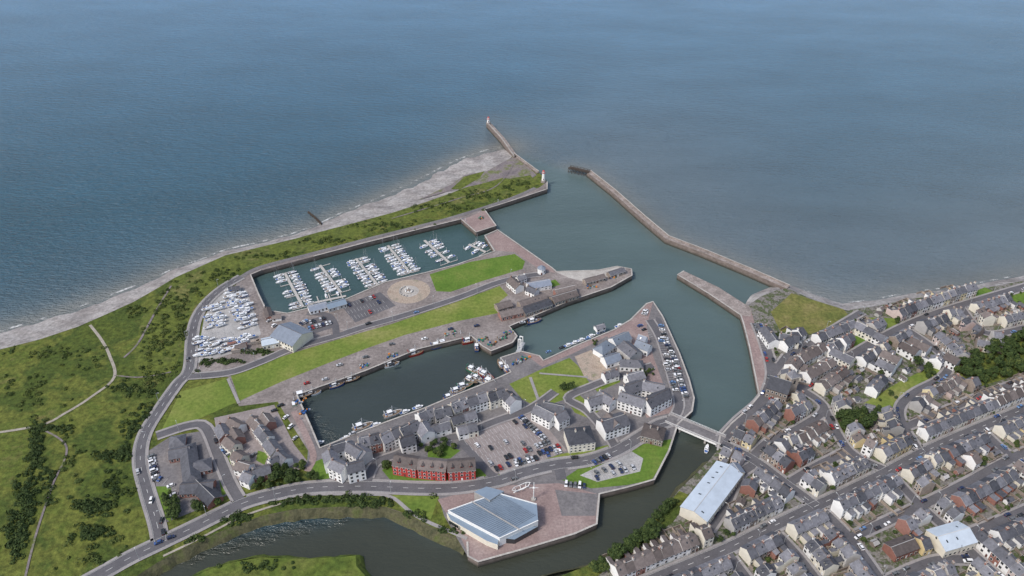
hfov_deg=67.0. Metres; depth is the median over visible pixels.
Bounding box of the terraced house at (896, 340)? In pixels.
[888,331,906,347]
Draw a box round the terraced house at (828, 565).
[817,554,848,575]
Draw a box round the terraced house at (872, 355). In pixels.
[861,349,876,360]
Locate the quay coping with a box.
[250,181,759,561]
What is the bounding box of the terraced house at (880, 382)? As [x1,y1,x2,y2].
[869,378,885,392]
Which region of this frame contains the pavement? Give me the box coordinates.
[81,272,1023,575]
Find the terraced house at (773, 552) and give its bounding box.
[757,535,779,563]
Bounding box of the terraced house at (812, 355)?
[801,349,816,364]
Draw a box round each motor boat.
[192,335,203,339]
[200,342,211,346]
[212,303,221,307]
[215,322,225,326]
[218,314,226,318]
[227,302,236,306]
[232,304,242,309]
[236,306,245,311]
[236,312,246,316]
[237,338,248,343]
[240,316,249,320]
[245,334,255,338]
[337,281,347,285]
[348,262,357,266]
[400,409,409,414]
[412,405,422,409]
[704,444,708,453]
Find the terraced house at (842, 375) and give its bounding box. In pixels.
[831,368,855,394]
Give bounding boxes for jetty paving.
[463,211,494,231]
[678,271,750,315]
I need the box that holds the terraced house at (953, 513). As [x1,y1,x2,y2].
[943,504,972,522]
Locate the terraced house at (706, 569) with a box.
[695,563,713,575]
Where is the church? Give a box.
[765,375,791,401]
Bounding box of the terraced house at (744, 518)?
[724,501,750,531]
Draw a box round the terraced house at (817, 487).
[808,476,831,497]
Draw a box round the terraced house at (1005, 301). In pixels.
[993,294,1010,312]
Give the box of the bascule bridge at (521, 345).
[516,336,524,352]
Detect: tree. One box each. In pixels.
[161,496,169,501]
[164,508,171,517]
[167,497,179,503]
[168,508,179,518]
[171,501,180,508]
[191,501,203,511]
[213,497,220,504]
[251,482,258,489]
[257,476,264,483]
[265,481,272,488]
[268,471,279,479]
[271,462,279,470]
[278,472,284,478]
[285,467,295,475]
[288,474,295,481]
[298,459,306,465]
[305,472,312,477]
[311,472,318,479]
[384,460,391,466]
[436,449,443,456]
[437,443,444,448]
[559,382,566,389]
[567,381,574,389]
[588,559,598,569]
[592,565,598,572]
[597,555,605,563]
[598,562,605,571]
[604,561,609,570]
[607,542,620,558]
[610,551,623,558]
[611,542,626,554]
[623,537,634,549]
[624,537,633,550]
[628,529,642,542]
[628,535,637,544]
[640,529,650,540]
[645,524,658,538]
[648,525,660,535]
[650,517,656,526]
[651,509,659,518]
[658,505,667,513]
[659,501,669,509]
[665,498,673,505]
[717,534,723,541]
[723,529,729,534]
[836,411,847,420]
[838,408,851,416]
[840,419,848,429]
[842,416,853,423]
[850,414,858,422]
[860,405,868,413]
[860,416,873,428]
[864,410,878,420]
[874,404,881,411]
[912,356,923,365]
[923,362,933,368]
[953,365,960,371]
[958,356,968,365]
[963,364,974,374]
[969,349,979,357]
[970,353,984,366]
[973,367,985,376]
[978,374,985,380]
[984,340,1000,352]
[985,369,991,375]
[987,353,994,358]
[990,338,1001,345]
[990,366,998,373]
[993,356,1004,365]
[999,370,1008,377]
[1000,342,1014,355]
[1001,336,1012,342]
[1002,350,1015,356]
[1002,366,1012,375]
[1004,360,1013,366]
[1006,356,1014,362]
[1011,332,1019,339]
[1011,341,1020,349]
[1014,357,1023,364]
[1014,363,1023,372]
[1016,347,1023,354]
[1017,327,1023,341]
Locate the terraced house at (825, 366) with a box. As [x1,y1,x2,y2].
[813,361,830,376]
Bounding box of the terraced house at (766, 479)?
[755,470,777,495]
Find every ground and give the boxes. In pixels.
[0,156,691,575]
[149,431,226,521]
[214,405,307,482]
[598,275,1023,575]
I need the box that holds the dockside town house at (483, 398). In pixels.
[475,391,488,411]
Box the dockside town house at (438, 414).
[433,407,443,423]
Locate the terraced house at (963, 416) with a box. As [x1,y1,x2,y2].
[939,407,968,426]
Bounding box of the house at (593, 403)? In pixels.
[584,392,604,412]
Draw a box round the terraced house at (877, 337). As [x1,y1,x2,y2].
[870,330,888,344]
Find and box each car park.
[305,316,331,333]
[343,292,395,321]
[464,413,566,472]
[580,451,642,481]
[656,317,688,399]
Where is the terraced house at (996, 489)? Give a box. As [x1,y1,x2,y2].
[979,477,1012,508]
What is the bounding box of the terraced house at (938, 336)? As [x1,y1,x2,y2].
[931,329,948,345]
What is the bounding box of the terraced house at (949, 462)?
[933,448,957,476]
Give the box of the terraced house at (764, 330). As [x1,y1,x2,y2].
[758,324,775,341]
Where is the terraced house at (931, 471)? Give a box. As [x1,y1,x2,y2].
[914,457,948,489]
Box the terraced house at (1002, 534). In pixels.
[988,526,1021,559]
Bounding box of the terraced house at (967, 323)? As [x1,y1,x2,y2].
[947,315,975,330]
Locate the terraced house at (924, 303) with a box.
[902,297,928,313]
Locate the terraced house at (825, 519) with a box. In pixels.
[811,508,834,529]
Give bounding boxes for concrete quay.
[557,267,625,280]
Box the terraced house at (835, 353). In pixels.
[828,346,842,363]
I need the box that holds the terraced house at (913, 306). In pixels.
[893,302,918,317]
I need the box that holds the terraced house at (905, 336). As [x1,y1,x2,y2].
[894,329,909,341]
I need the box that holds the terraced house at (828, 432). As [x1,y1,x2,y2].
[813,419,838,444]
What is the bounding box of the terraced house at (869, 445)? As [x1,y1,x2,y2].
[860,435,877,456]
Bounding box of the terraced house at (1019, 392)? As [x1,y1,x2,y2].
[993,384,1023,403]
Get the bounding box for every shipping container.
[231,348,240,352]
[250,339,258,344]
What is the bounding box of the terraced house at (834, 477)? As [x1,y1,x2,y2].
[812,464,843,486]
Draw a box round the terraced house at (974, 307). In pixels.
[969,300,986,312]
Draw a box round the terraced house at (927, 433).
[916,423,935,441]
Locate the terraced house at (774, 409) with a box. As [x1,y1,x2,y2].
[762,402,789,426]
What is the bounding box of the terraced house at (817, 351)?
[807,346,822,361]
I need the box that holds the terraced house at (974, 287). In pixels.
[969,281,978,296]
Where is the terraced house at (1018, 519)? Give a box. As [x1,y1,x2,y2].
[1013,517,1023,526]
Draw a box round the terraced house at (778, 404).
[767,397,782,411]
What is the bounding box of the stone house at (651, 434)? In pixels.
[640,422,666,446]
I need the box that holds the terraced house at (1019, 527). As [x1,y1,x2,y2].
[1007,520,1023,547]
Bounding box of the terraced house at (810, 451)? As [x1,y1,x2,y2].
[794,444,814,463]
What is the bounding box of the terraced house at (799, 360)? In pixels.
[788,354,807,367]
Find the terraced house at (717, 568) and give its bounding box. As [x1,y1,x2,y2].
[705,559,726,575]
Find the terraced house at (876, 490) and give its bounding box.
[864,482,881,500]
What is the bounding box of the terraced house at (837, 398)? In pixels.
[830,393,859,410]
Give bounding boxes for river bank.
[138,506,464,575]
[192,554,370,575]
[541,461,707,575]
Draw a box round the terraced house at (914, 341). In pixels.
[907,335,920,346]
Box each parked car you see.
[149,496,153,503]
[150,467,157,472]
[154,539,162,544]
[166,534,174,539]
[759,523,767,528]
[854,533,861,539]
[857,543,864,550]
[891,570,899,575]
[901,565,910,570]
[961,554,969,557]
[963,558,972,562]
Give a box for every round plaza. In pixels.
[387,279,429,303]
[399,286,418,296]
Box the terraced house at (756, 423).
[745,414,773,439]
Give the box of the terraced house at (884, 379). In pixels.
[873,374,888,389]
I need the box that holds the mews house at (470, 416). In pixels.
[462,410,477,423]
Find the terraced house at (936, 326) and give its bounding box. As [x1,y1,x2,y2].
[927,316,941,333]
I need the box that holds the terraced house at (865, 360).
[855,352,883,375]
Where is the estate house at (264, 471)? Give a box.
[251,463,270,482]
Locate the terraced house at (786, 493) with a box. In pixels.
[777,484,795,504]
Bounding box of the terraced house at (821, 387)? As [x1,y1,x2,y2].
[813,378,830,395]
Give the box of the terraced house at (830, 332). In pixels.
[820,328,836,340]
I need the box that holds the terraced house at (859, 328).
[853,319,866,337]
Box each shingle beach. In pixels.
[0,149,511,348]
[788,276,1023,309]
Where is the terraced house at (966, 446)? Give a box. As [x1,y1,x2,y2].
[954,439,972,451]
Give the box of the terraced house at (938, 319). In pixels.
[929,315,951,334]
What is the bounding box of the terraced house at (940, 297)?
[916,291,944,307]
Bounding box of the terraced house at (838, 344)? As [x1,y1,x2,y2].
[827,339,843,350]
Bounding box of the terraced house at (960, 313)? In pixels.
[955,306,966,323]
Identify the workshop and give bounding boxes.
[261,337,278,349]
[494,300,512,311]
[498,306,523,320]
[516,293,547,306]
[522,299,552,317]
[549,289,578,305]
[553,285,576,294]
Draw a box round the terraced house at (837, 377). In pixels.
[826,371,852,396]
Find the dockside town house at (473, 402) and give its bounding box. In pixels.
[466,395,479,412]
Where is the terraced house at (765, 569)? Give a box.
[754,561,786,575]
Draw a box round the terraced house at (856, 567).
[831,559,871,575]
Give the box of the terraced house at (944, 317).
[935,311,958,330]
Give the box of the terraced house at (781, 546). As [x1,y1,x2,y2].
[765,531,788,553]
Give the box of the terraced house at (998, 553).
[988,543,1008,566]
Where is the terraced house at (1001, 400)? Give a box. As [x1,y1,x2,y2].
[974,390,1006,411]
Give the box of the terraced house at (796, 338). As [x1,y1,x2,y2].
[790,332,799,348]
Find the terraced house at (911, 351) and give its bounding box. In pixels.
[904,344,921,361]
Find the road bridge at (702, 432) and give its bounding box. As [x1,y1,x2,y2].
[665,412,725,444]
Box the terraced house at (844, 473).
[821,461,849,484]
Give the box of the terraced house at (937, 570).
[926,564,946,575]
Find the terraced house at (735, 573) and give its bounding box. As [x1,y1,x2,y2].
[730,571,744,575]
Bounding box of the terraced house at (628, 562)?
[615,556,636,575]
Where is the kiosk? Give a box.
[594,322,605,332]
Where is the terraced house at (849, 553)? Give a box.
[838,544,861,567]
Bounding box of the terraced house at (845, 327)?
[836,323,850,332]
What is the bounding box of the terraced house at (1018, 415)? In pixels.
[1014,414,1023,421]
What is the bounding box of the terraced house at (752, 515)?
[728,500,758,527]
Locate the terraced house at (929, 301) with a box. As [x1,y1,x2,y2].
[919,297,933,310]
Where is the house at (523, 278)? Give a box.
[515,272,527,283]
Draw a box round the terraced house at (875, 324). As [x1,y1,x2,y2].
[855,320,881,331]
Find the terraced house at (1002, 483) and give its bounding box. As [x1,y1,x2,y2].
[986,473,1018,503]
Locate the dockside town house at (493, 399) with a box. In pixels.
[487,391,498,409]
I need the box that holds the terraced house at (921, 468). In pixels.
[909,461,935,486]
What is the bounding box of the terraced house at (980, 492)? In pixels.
[965,484,985,502]
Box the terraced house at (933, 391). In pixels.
[922,384,938,399]
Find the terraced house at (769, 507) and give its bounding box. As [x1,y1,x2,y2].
[744,494,775,519]
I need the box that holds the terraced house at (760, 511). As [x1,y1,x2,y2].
[749,503,766,523]
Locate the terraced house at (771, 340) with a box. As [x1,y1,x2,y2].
[763,331,779,348]
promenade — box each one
[438,483,597,560]
[523,302,672,417]
[742,312,764,389]
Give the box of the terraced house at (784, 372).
[780,366,808,384]
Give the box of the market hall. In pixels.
[925,521,977,557]
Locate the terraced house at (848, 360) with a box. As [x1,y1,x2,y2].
[838,351,855,369]
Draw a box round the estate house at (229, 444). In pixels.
[220,434,242,454]
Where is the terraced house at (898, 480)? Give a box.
[885,473,903,489]
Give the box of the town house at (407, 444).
[398,433,416,453]
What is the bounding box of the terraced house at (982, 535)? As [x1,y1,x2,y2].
[974,527,990,549]
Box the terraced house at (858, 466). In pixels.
[830,452,864,477]
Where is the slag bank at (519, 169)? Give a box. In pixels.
[421,157,535,198]
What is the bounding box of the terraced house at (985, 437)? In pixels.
[973,431,1001,459]
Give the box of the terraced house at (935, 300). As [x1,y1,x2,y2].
[927,295,939,309]
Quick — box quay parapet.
[514,153,538,173]
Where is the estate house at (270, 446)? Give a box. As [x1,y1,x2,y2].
[262,437,282,457]
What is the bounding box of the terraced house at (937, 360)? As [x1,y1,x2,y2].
[921,353,944,369]
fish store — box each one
[582,274,605,285]
[606,267,625,277]
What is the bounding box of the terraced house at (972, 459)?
[961,451,982,469]
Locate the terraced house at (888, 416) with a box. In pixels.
[866,411,899,426]
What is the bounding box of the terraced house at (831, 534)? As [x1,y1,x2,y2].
[818,525,843,546]
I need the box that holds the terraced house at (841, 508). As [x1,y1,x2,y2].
[830,496,862,533]
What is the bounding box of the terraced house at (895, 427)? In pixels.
[870,419,904,435]
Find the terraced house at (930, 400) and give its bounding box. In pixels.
[916,391,940,413]
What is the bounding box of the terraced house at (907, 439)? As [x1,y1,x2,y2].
[881,432,912,451]
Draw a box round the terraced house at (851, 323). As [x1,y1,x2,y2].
[841,320,855,333]
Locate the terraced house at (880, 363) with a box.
[874,356,886,372]
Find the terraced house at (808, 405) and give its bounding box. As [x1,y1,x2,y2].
[786,397,812,415]
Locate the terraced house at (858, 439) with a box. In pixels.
[850,430,881,447]
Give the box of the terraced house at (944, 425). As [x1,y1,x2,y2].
[933,419,948,434]
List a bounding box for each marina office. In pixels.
[307,301,327,314]
[326,298,346,311]
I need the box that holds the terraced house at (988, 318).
[978,309,1000,325]
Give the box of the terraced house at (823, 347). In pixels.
[812,342,827,355]
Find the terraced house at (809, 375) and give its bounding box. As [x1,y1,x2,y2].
[800,368,817,384]
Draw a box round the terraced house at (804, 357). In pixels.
[793,352,810,365]
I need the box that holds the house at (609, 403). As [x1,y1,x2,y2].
[595,388,616,412]
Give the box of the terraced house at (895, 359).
[888,352,902,367]
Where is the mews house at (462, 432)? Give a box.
[456,424,468,440]
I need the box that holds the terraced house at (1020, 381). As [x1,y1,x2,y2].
[1010,377,1023,383]
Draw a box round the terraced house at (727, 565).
[715,555,733,574]
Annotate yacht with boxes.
[192,331,205,345]
[192,343,203,356]
[201,297,211,310]
[208,333,219,346]
[219,326,230,341]
[221,337,234,351]
[223,284,233,298]
[229,283,240,297]
[237,320,247,328]
[276,273,286,283]
[289,296,300,309]
[294,273,305,287]
[301,286,311,299]
[315,266,326,278]
[321,274,332,286]
[322,277,334,289]
[324,279,336,292]
[335,270,345,282]
[353,259,362,274]
[357,267,368,279]
[360,250,370,262]
[364,275,374,287]
[393,257,403,269]
[397,262,407,275]
[402,252,412,261]
[410,257,420,271]
[433,233,443,246]
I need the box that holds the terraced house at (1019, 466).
[1012,460,1023,475]
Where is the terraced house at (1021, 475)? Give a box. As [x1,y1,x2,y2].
[1016,470,1023,488]
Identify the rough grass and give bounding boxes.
[452,171,483,188]
[483,175,534,197]
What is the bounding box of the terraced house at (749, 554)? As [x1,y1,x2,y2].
[739,543,763,569]
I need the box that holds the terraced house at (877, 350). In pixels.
[867,344,881,360]
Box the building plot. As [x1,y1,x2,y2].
[575,350,610,380]
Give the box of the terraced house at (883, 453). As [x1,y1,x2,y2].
[873,444,893,463]
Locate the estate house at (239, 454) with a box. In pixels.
[229,448,250,465]
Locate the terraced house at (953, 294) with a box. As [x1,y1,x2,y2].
[943,289,956,303]
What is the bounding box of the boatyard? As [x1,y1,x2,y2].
[198,289,260,362]
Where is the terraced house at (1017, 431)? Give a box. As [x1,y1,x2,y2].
[1003,420,1023,445]
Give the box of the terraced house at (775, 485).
[757,478,785,500]
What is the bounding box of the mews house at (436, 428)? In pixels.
[430,423,440,437]
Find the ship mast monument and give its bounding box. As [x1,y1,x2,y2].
[531,485,535,500]
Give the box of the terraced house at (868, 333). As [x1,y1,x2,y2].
[861,324,878,341]
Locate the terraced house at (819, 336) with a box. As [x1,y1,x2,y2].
[811,331,828,343]
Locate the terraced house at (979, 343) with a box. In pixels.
[974,337,985,351]
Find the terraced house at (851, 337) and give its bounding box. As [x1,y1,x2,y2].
[842,331,855,348]
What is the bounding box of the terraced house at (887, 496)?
[872,479,904,515]
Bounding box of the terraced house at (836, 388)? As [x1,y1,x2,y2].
[820,375,842,395]
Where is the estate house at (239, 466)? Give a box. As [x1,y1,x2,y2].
[232,459,254,476]
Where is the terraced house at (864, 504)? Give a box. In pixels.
[849,488,876,522]
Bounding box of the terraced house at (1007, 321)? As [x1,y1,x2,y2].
[995,313,1013,327]
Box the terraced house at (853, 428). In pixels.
[845,420,865,440]
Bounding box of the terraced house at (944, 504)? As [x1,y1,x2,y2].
[933,494,954,515]
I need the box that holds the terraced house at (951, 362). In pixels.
[942,351,961,370]
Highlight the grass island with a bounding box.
[195,555,364,575]
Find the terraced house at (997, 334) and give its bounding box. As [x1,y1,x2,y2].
[989,330,1003,353]
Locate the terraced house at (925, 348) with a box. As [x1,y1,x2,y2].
[916,340,931,356]
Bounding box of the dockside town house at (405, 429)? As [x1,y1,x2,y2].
[399,424,412,435]
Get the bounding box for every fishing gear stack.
[293,397,306,404]
[299,408,310,414]
[386,352,397,358]
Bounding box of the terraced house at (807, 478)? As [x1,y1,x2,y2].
[799,469,818,489]
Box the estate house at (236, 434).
[228,426,246,444]
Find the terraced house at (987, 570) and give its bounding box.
[976,565,999,575]
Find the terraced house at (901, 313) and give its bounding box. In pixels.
[884,305,907,321]
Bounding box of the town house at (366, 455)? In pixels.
[355,442,372,464]
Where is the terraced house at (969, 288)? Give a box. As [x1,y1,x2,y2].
[948,283,973,298]
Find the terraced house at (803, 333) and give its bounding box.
[781,326,807,340]
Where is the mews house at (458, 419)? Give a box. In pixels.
[451,413,465,430]
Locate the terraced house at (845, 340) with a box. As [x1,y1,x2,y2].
[830,335,850,351]
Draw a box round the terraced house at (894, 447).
[884,441,900,459]
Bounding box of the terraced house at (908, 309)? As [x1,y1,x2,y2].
[884,304,912,319]
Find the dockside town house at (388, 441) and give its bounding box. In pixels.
[379,431,395,452]
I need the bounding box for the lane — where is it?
[291,410,316,471]
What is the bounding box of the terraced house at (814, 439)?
[799,426,828,455]
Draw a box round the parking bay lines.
[159,301,761,511]
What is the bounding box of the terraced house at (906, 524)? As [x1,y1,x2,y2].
[895,515,922,535]
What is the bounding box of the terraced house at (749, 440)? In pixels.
[741,429,763,449]
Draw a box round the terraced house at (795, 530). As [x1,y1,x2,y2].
[785,519,811,548]
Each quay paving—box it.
[196,182,630,449]
[307,303,692,553]
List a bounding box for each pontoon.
[274,270,312,309]
[305,293,345,307]
[312,263,350,295]
[347,256,377,287]
[384,245,418,275]
[420,240,456,265]
[463,241,490,255]
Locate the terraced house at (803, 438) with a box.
[793,430,817,454]
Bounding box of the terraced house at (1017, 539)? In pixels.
[1000,523,1023,553]
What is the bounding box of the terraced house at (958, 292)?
[949,287,961,302]
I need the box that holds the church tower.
[785,369,799,395]
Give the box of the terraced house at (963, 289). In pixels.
[940,285,967,300]
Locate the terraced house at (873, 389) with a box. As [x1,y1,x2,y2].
[864,382,881,398]
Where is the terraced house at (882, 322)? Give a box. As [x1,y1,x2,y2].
[863,316,886,331]
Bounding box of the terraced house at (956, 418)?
[930,408,962,429]
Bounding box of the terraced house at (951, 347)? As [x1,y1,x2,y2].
[944,341,971,353]
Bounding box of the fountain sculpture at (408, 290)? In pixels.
[399,286,412,296]
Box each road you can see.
[88,417,670,575]
[135,276,242,540]
[156,421,244,503]
[185,273,542,378]
[240,187,536,277]
[306,311,339,334]
[362,390,556,486]
[457,440,499,482]
[553,464,566,479]
[565,364,654,450]
[647,319,682,415]
[648,502,815,575]
[710,460,759,531]
[716,442,814,503]
[720,323,774,443]
[721,548,749,575]
[748,387,827,459]
[762,284,1023,400]
[767,526,817,575]
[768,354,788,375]
[784,310,864,356]
[784,448,851,486]
[812,404,1023,507]
[812,504,882,575]
[821,408,888,473]
[846,503,922,541]
[887,470,997,571]
[887,555,977,575]
[895,327,951,452]
[903,378,1023,429]
[917,449,1023,508]
[957,306,1023,334]
[971,506,1023,533]
[977,427,1016,461]
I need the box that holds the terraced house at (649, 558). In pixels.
[633,546,656,571]
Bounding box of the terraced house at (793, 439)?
[783,431,802,448]
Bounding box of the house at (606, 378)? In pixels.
[601,367,619,383]
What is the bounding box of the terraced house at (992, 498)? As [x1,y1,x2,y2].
[973,480,1006,513]
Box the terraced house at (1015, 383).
[1005,380,1023,386]
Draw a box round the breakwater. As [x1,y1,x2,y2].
[586,170,789,288]
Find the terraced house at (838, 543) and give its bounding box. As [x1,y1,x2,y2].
[825,535,849,555]
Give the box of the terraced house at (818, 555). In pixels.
[810,545,832,567]
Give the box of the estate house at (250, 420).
[245,413,259,431]
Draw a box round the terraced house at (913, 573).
[906,571,924,575]
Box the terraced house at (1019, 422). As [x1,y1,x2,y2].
[1007,416,1023,439]
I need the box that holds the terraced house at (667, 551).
[650,536,674,564]
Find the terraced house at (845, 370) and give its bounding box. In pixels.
[835,365,861,388]
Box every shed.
[228,285,239,293]
[234,343,246,349]
[263,306,272,319]
[270,322,313,352]
[271,314,281,321]
[679,461,742,525]
[730,462,745,479]
[736,496,745,506]
[844,387,852,394]
[846,395,855,405]
[851,385,859,392]
[852,396,860,402]
[853,373,862,383]
[856,366,864,373]
[864,375,873,382]
[865,403,875,409]
[869,538,879,547]
[870,433,877,440]
[872,423,880,431]
[874,311,882,317]
[877,306,884,311]
[888,376,895,383]
[898,374,907,381]
[902,366,910,374]
[917,364,924,372]
[940,472,949,480]
[949,326,959,335]
[951,334,962,343]
[953,466,964,475]
[989,449,1000,456]
[1003,496,1014,504]
[1017,301,1023,309]
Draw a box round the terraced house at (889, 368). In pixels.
[883,360,896,376]
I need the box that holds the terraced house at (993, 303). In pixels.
[983,297,999,315]
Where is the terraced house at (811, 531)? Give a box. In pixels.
[796,516,818,538]
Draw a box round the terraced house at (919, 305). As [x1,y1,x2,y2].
[896,299,923,315]
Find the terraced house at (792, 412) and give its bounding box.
[783,405,801,422]
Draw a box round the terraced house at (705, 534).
[684,520,714,548]
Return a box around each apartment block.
[321,447,338,473]
[327,457,347,483]
[328,440,345,460]
[344,439,362,461]
[346,459,366,483]
[391,452,419,478]
[416,456,447,480]
[447,457,475,480]
[531,403,554,429]
[542,400,563,411]
[553,409,569,430]
[563,425,595,452]
[596,412,630,440]
[602,412,620,427]
[617,389,645,416]
[618,380,642,395]
[641,379,665,396]
[644,389,672,416]
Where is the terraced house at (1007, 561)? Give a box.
[997,552,1021,574]
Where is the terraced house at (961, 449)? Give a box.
[947,442,965,456]
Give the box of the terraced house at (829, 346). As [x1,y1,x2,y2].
[826,343,837,356]
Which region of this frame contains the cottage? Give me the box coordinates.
[525,284,538,296]
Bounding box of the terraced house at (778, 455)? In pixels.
[770,448,786,467]
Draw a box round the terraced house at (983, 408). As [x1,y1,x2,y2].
[960,400,988,418]
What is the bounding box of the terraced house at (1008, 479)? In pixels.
[993,470,1023,501]
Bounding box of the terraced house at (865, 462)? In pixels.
[836,448,870,474]
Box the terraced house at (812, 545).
[803,536,824,558]
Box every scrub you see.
[0,378,158,564]
[1,280,189,570]
[124,179,530,315]
[183,490,465,544]
[216,558,295,573]
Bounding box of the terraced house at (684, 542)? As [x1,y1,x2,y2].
[664,527,691,556]
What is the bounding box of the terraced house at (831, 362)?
[820,357,837,371]
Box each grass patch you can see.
[562,491,688,575]
[771,293,847,333]
[832,420,868,438]
[851,336,864,348]
[864,368,939,407]
[868,317,904,329]
[954,338,1023,385]
[964,287,991,299]
[1011,292,1023,303]
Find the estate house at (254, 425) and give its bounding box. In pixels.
[250,418,263,433]
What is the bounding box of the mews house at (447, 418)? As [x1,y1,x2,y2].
[439,416,450,424]
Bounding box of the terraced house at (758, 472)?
[752,466,769,482]
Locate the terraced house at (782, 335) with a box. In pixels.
[779,331,789,338]
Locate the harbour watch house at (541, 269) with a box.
[537,265,545,274]
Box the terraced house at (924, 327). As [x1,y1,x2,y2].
[914,317,935,339]
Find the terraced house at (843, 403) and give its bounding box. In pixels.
[833,397,851,414]
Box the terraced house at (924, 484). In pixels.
[913,474,935,495]
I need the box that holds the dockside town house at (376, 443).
[368,432,382,453]
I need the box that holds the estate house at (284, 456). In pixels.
[272,449,293,466]
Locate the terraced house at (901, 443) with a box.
[874,431,906,456]
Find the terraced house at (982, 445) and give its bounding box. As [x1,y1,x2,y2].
[965,434,995,462]
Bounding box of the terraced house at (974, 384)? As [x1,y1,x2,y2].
[951,373,981,392]
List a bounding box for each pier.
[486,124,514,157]
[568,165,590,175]
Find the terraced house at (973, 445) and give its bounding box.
[960,436,987,461]
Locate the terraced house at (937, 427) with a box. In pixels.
[910,415,942,437]
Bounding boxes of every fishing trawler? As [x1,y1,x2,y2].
[293,387,314,399]
[308,388,320,395]
[329,378,344,389]
[344,372,360,383]
[352,418,372,431]
[383,407,401,419]
[385,359,398,367]
[407,346,423,357]
[442,391,456,398]
[450,385,465,393]
[456,379,472,389]
[461,333,474,344]
[464,373,477,384]
[465,363,476,373]
[471,372,484,382]
[474,339,478,351]
[474,365,488,375]
[478,368,493,379]
[482,374,496,382]
[497,359,503,369]
[502,360,508,373]
[527,315,541,324]
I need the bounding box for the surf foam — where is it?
[2,149,487,330]
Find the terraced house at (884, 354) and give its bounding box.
[879,347,891,360]
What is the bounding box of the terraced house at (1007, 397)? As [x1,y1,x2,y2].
[981,388,1012,408]
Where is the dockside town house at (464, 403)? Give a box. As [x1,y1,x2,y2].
[456,397,468,412]
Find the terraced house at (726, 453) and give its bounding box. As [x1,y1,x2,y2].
[716,445,734,463]
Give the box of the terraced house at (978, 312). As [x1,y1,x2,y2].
[974,306,991,320]
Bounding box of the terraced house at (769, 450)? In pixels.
[761,442,777,462]
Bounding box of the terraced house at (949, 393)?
[936,380,961,405]
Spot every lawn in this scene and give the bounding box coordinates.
[156,486,170,521]
[162,379,235,428]
[219,480,225,494]
[231,286,507,400]
[256,451,267,464]
[311,459,328,479]
[382,464,485,480]
[392,495,438,518]
[428,445,459,458]
[430,254,524,291]
[499,445,608,474]
[510,358,588,402]
[551,280,559,286]
[564,439,671,487]
[572,395,598,417]
[595,380,619,391]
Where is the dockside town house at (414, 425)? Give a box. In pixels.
[407,420,419,438]
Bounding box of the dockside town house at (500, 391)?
[493,387,504,406]
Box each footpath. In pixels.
[0,324,116,432]
[24,427,67,575]
[114,371,170,377]
[124,286,171,357]
[163,496,304,556]
[227,378,239,403]
[307,492,467,539]
[392,160,515,218]
[529,377,538,398]
[539,373,587,377]
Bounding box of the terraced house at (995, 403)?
[986,397,1000,413]
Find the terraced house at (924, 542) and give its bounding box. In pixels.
[910,534,933,555]
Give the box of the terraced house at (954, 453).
[941,445,971,474]
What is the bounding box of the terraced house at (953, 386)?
[940,377,968,402]
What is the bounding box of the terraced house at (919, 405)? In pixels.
[908,395,936,418]
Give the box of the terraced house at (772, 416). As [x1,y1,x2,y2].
[757,405,787,432]
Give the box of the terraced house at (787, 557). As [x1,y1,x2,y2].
[774,548,799,572]
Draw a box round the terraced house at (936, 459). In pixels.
[924,450,942,470]
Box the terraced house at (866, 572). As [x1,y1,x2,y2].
[856,567,875,575]
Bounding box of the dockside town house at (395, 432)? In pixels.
[387,425,402,446]
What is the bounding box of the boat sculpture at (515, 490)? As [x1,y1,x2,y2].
[512,482,529,492]
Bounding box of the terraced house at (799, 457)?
[786,447,808,467]
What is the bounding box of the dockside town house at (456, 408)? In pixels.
[447,401,462,414]
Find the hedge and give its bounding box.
[194,348,273,371]
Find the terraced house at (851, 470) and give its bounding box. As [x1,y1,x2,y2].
[838,462,856,481]
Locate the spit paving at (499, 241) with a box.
[487,231,554,272]
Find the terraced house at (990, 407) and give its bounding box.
[959,393,994,415]
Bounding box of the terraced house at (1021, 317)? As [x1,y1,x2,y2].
[1001,310,1023,324]
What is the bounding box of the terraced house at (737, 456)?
[730,450,745,465]
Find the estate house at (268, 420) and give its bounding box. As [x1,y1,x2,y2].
[258,411,276,430]
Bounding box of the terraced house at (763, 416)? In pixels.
[753,409,779,434]
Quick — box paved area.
[555,490,597,515]
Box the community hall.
[882,534,919,561]
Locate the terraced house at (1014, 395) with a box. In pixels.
[986,386,1018,406]
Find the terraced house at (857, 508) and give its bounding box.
[842,493,868,526]
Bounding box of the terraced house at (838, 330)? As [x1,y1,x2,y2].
[828,325,843,336]
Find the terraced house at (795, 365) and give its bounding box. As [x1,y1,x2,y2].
[783,358,805,380]
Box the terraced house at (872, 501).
[858,485,881,517]
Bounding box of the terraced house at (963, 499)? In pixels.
[950,491,984,522]
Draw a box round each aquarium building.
[593,340,615,357]
[600,352,621,368]
[608,331,631,350]
[617,340,641,359]
[619,359,643,371]
[634,339,652,355]
[637,334,647,342]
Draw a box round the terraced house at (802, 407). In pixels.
[782,401,806,420]
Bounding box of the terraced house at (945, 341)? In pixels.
[938,334,955,350]
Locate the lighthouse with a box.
[541,170,545,182]
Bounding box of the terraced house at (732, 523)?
[723,513,742,533]
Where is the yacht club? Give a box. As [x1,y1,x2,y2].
[526,279,551,290]
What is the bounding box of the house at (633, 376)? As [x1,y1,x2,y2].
[623,368,645,382]
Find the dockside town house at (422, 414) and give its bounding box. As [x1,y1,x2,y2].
[415,410,430,424]
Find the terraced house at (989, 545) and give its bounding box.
[979,535,1008,558]
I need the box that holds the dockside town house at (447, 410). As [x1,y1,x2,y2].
[441,405,452,416]
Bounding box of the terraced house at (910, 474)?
[900,464,919,483]
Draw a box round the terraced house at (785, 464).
[777,453,794,473]

